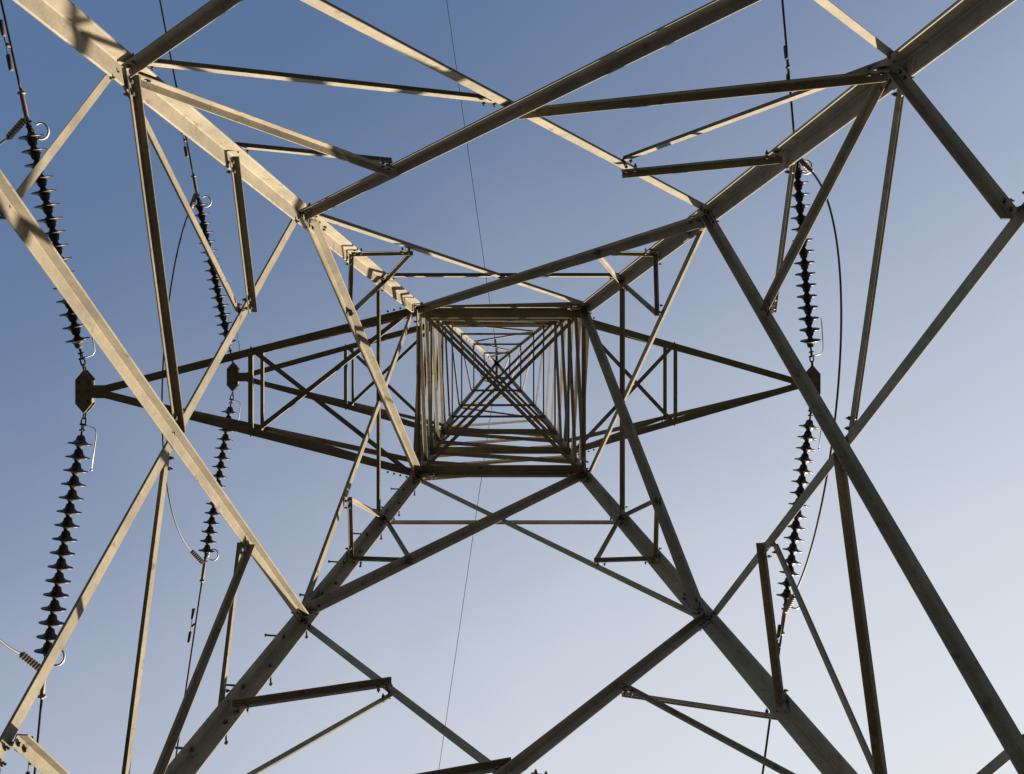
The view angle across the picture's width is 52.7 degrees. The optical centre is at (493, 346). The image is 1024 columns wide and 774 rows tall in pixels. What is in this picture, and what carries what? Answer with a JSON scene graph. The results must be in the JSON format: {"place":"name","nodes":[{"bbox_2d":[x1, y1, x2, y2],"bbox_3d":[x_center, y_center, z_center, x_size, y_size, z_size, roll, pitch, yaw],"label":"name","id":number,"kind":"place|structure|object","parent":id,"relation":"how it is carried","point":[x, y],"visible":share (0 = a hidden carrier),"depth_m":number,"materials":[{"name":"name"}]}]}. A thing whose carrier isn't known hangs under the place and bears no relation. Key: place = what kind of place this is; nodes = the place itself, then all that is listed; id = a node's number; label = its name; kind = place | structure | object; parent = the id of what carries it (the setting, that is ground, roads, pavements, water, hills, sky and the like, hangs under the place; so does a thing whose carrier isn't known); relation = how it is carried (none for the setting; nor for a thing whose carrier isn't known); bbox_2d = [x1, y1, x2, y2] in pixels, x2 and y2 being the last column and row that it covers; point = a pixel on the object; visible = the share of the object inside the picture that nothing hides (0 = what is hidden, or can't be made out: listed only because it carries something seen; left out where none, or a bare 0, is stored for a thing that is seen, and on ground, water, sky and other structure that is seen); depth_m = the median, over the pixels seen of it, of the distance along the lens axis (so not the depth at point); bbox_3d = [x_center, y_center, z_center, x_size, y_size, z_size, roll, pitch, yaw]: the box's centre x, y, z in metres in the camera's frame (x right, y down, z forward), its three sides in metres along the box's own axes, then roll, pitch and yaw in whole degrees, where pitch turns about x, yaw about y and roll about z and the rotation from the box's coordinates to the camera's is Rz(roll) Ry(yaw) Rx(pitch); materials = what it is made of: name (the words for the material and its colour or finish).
{"place":"outdoors","nodes":[
{"label":"outdoors","id":0,"kind":"place"},
{"bbox_2d":[0,0,1023,773],"label":"sky","id":1,"kind":"structure","parent":0,"point":[543,630],"materials":[{"name":"blue"}]},
{"label":"ground","id":2,"kind":"structure","parent":0,"visible":0},
{"bbox_2d":[0,0,1023,773],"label":"transmission tower","id":3,"kind":"structure","parent":2,"relation":"on","point":[856,100],"depth_m":6.03,"materials":[{"name":"metal"}]},
{"bbox_2d":[18,119,94,372],"bbox_3d":[-4.642,-1.050,11.070,0.334,0.260,2.753,-10,-83,1],"label":"insulator string","id":4,"kind":"object","parent":3,"relation":"attached to","point":[43,193],"visible":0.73,"depth_m":10.98,"materials":[{"name":"brown ceramic"}]},
{"bbox_2d":[6,90,29,139],"bbox_3d":[-4.958,-2.411,10.803,0.141,0.236,0.555,7,-90,0],"label":"deadend clamp","id":5,"kind":"object","parent":4,"relation":"attached to","point":[16,128],"visible":1,"depth_m":10.84,"materials":[{"name":"silver metal"}]},
{"bbox_2d":[0,0,21,89],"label":"conductor cable","id":6,"kind":"object","parent":5,"relation":"attached to","point":[11,45],"visible":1,"depth_m":10.78,"materials":[{"name":"metal"}]},
{"bbox_2d":[0,19,13,70],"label":"vibration damper","id":7,"kind":"object","parent":6,"relation":"attached to","point":[8,56],"visible":1,"depth_m":10.73,"materials":[{"name":"metal"}]},
{"bbox_2d":[0,137,21,654],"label":"jumper cable","id":8,"kind":"object","parent":5,"relation":"hanging from","point":[1,641],"visible":1,"depth_m":10.55,"materials":[{"name":"metal"}]},
{"bbox_2d":[34,410,96,665],"bbox_3d":[-4.549,2.048,11.063,0.334,0.260,2.753,6,-97,1],"label":"insulator string","id":9,"kind":"object","parent":3,"relation":"attached to","point":[62,552],"visible":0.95,"depth_m":11.00,"materials":[{"name":"brown ceramic"}]},
{"bbox_2d":[19,652,45,699],"bbox_3d":[-4.773,3.427,10.796,0.158,0.220,0.558,-17,-90,0],"label":"deadend clamp","id":10,"kind":"object","parent":9,"relation":"attached to","point":[25,657],"visible":0.79,"depth_m":10.79,"materials":[{"name":"silver metal"}]},
{"bbox_2d":[33,699,42,773],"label":"conductor cable","id":11,"kind":"object","parent":10,"relation":"attached to","point":[39,725],"visible":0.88,"depth_m":10.81,"materials":[{"name":"metal"}]},
{"bbox_2d":[25,736,33,773],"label":"vibration damper","id":12,"kind":"object","parent":11,"relation":"attached to","point":[28,771],"visible":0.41,"depth_m":10.71,"materials":[{"name":"metal"}]},
{"bbox_2d":[194,194,239,362],"bbox_3d":[-4.375,-1.051,16.376,0.334,0.260,2.753,-10,-83,1],"label":"insulator string","id":13,"kind":"object","parent":3,"relation":"attached to","point":[214,279],"visible":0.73,"depth_m":16.31,"materials":[{"name":"brown ceramic"}]},
{"bbox_2d":[189,174,197,208],"bbox_3d":[-4.682,-2.409,16.112,0.106,0.243,0.564,0,-90,0],"label":"deadend clamp","id":14,"kind":"object","parent":13,"relation":"attached to","point":[194,198],"visible":0.98,"depth_m":16.16,"materials":[{"name":"silver metal"}]},
{"bbox_2d":[159,0,193,173],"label":"conductor cable","id":15,"kind":"object","parent":14,"relation":"attached to","point":[175,83],"visible":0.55,"depth_m":15.98,"materials":[{"name":"metal"}]},
{"bbox_2d":[181,132,188,156],"bbox_3d":[-4.812,-3.193,16.066,0.056,0.131,0.521,-9,-90,0],"label":"vibration damper","id":16,"kind":"object","parent":15,"relation":"attached to","point":[186,151],"visible":0.66,"depth_m":16.06,"materials":[{"name":"metal"}]},
{"bbox_2d":[198,391,240,562],"bbox_3d":[-4.314,2.046,16.374,0.334,0.260,2.753,8,-97,1],"label":"insulator string","id":17,"kind":"object","parent":3,"relation":"attached to","point":[218,475],"visible":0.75,"depth_m":16.30,"materials":[{"name":"brown ceramic"}]},
{"bbox_2d":[190,550,205,582],"bbox_3d":[-4.577,3.420,16.116,0.160,0.226,0.554,-13,-90,0],"label":"deadend clamp","id":18,"kind":"object","parent":17,"relation":"attached to","point":[197,557],"visible":1,"depth_m":16.15,"materials":[{"name":"silver metal"}]},
{"bbox_2d":[161,216,191,551],"bbox_3d":[-4.702,0.518,15.361,0.059,1.341,5.334,0,-90,0],"label":"jumper cable","id":19,"kind":"object","parent":18,"relation":"hanging from","point":[187,546],"visible":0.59,"depth_m":15.14,"materials":[{"name":"metal"}]},
{"bbox_2d":[175,583,202,755],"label":"conductor cable","id":20,"kind":"object","parent":18,"relation":"attached to","point":[191,652],"visible":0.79,"depth_m":16.04,"materials":[{"name":"metal"}]},
{"bbox_2d":[187,608,194,642],"bbox_3d":[-4.685,4.332,16.042,0.066,0.132,0.521,7,-90,0],"label":"vibration damper","id":21,"kind":"object","parent":20,"relation":"attached to","point":[192,625],"visible":1,"depth_m":16.02,"materials":[{"name":"metal"}]},
{"bbox_2d":[439,375,496,766],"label":"earth wire","id":22,"kind":"object","parent":3,"relation":"attached to","point":[463,602],"visible":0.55,"depth_m":29.50,"materials":[{"name":"metal"}]},
{"bbox_2d":[446,0,496,350],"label":"earth wire","id":23,"kind":"object","parent":3,"relation":"attached to","point":[471,175],"visible":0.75,"depth_m":29.59,"materials":[{"name":"metal"}]},
{"bbox_2d":[776,408,820,609],"bbox_3d":[3.972,2.037,13.354,0.334,0.260,2.753,10,-98,1],"label":"insulator string","id":24,"kind":"object","parent":3,"relation":"attached to","point":[801,482],"visible":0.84,"depth_m":13.30,"materials":[{"name":"brown ceramic"}]},
{"bbox_2d":[781,594,794,635],"bbox_3d":[3.699,3.394,13.069,0.078,0.241,0.569,11,-90,0],"label":"deadend clamp","id":25,"kind":"object","parent":24,"relation":"attached to","point":[789,603],"visible":0.97,"depth_m":13.10,"materials":[{"name":"silver metal"}]},
{"bbox_2d":[761,635,781,773],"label":"conductor cable","id":26,"kind":"object","parent":25,"relation":"attached to","point":[768,731],"visible":0.56,"depth_m":13.01,"materials":[{"name":"metal"}]},
{"bbox_2d":[777,624,781,647],"bbox_3d":[3.587,3.784,13.084,0.066,0.124,0.521,9,-90,0],"label":"vibration damper","id":27,"kind":"object","parent":26,"relation":"attached to","point":[779,628],"visible":0.49,"depth_m":13.07,"materials":[{"name":"metal"}]},
{"bbox_2d":[790,159,823,367],"bbox_3d":[4.050,-1.060,13.367,0.334,0.260,2.753,-7,-83,1],"label":"insulator string","id":28,"kind":"object","parent":3,"relation":"attached to","point":[804,263],"visible":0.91,"depth_m":13.33,"materials":[{"name":"brown ceramic"}]},
{"bbox_2d":[798,158,813,172],"bbox_3d":[3.883,-2.437,13.102,0.122,0.225,0.570,-20,-90,0],"label":"deadend clamp","id":29,"kind":"object","parent":28,"relation":"attached to","point":[805,165],"visible":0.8,"depth_m":13.06,"materials":[{"name":"silver metal"}]},
{"bbox_2d":[781,0,794,131],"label":"conductor cable","id":30,"kind":"object","parent":29,"relation":"attached to","point":[785,37],"visible":0.74,"depth_m":13.02,"materials":[{"name":"metal"}]},
{"bbox_2d":[783,45,789,79],"bbox_3d":[3.689,-3.517,13.020,0.056,0.129,0.521,-7,-90,0],"label":"vibration damper","id":31,"kind":"object","parent":30,"relation":"attached to","point":[785,48],"visible":0.73,"depth_m":12.99,"materials":[{"name":"metal"}]},
{"bbox_2d":[792,171,841,595],"bbox_3d":[3.896,0.469,12.369,0.064,1.298,5.344,3,-90,0],"label":"jumper cable","id":32,"kind":"object","parent":29,"relation":"hanging from","point":[839,369],"visible":0.82,"depth_m":11.96,"materials":[{"name":"metal"}]}
]}

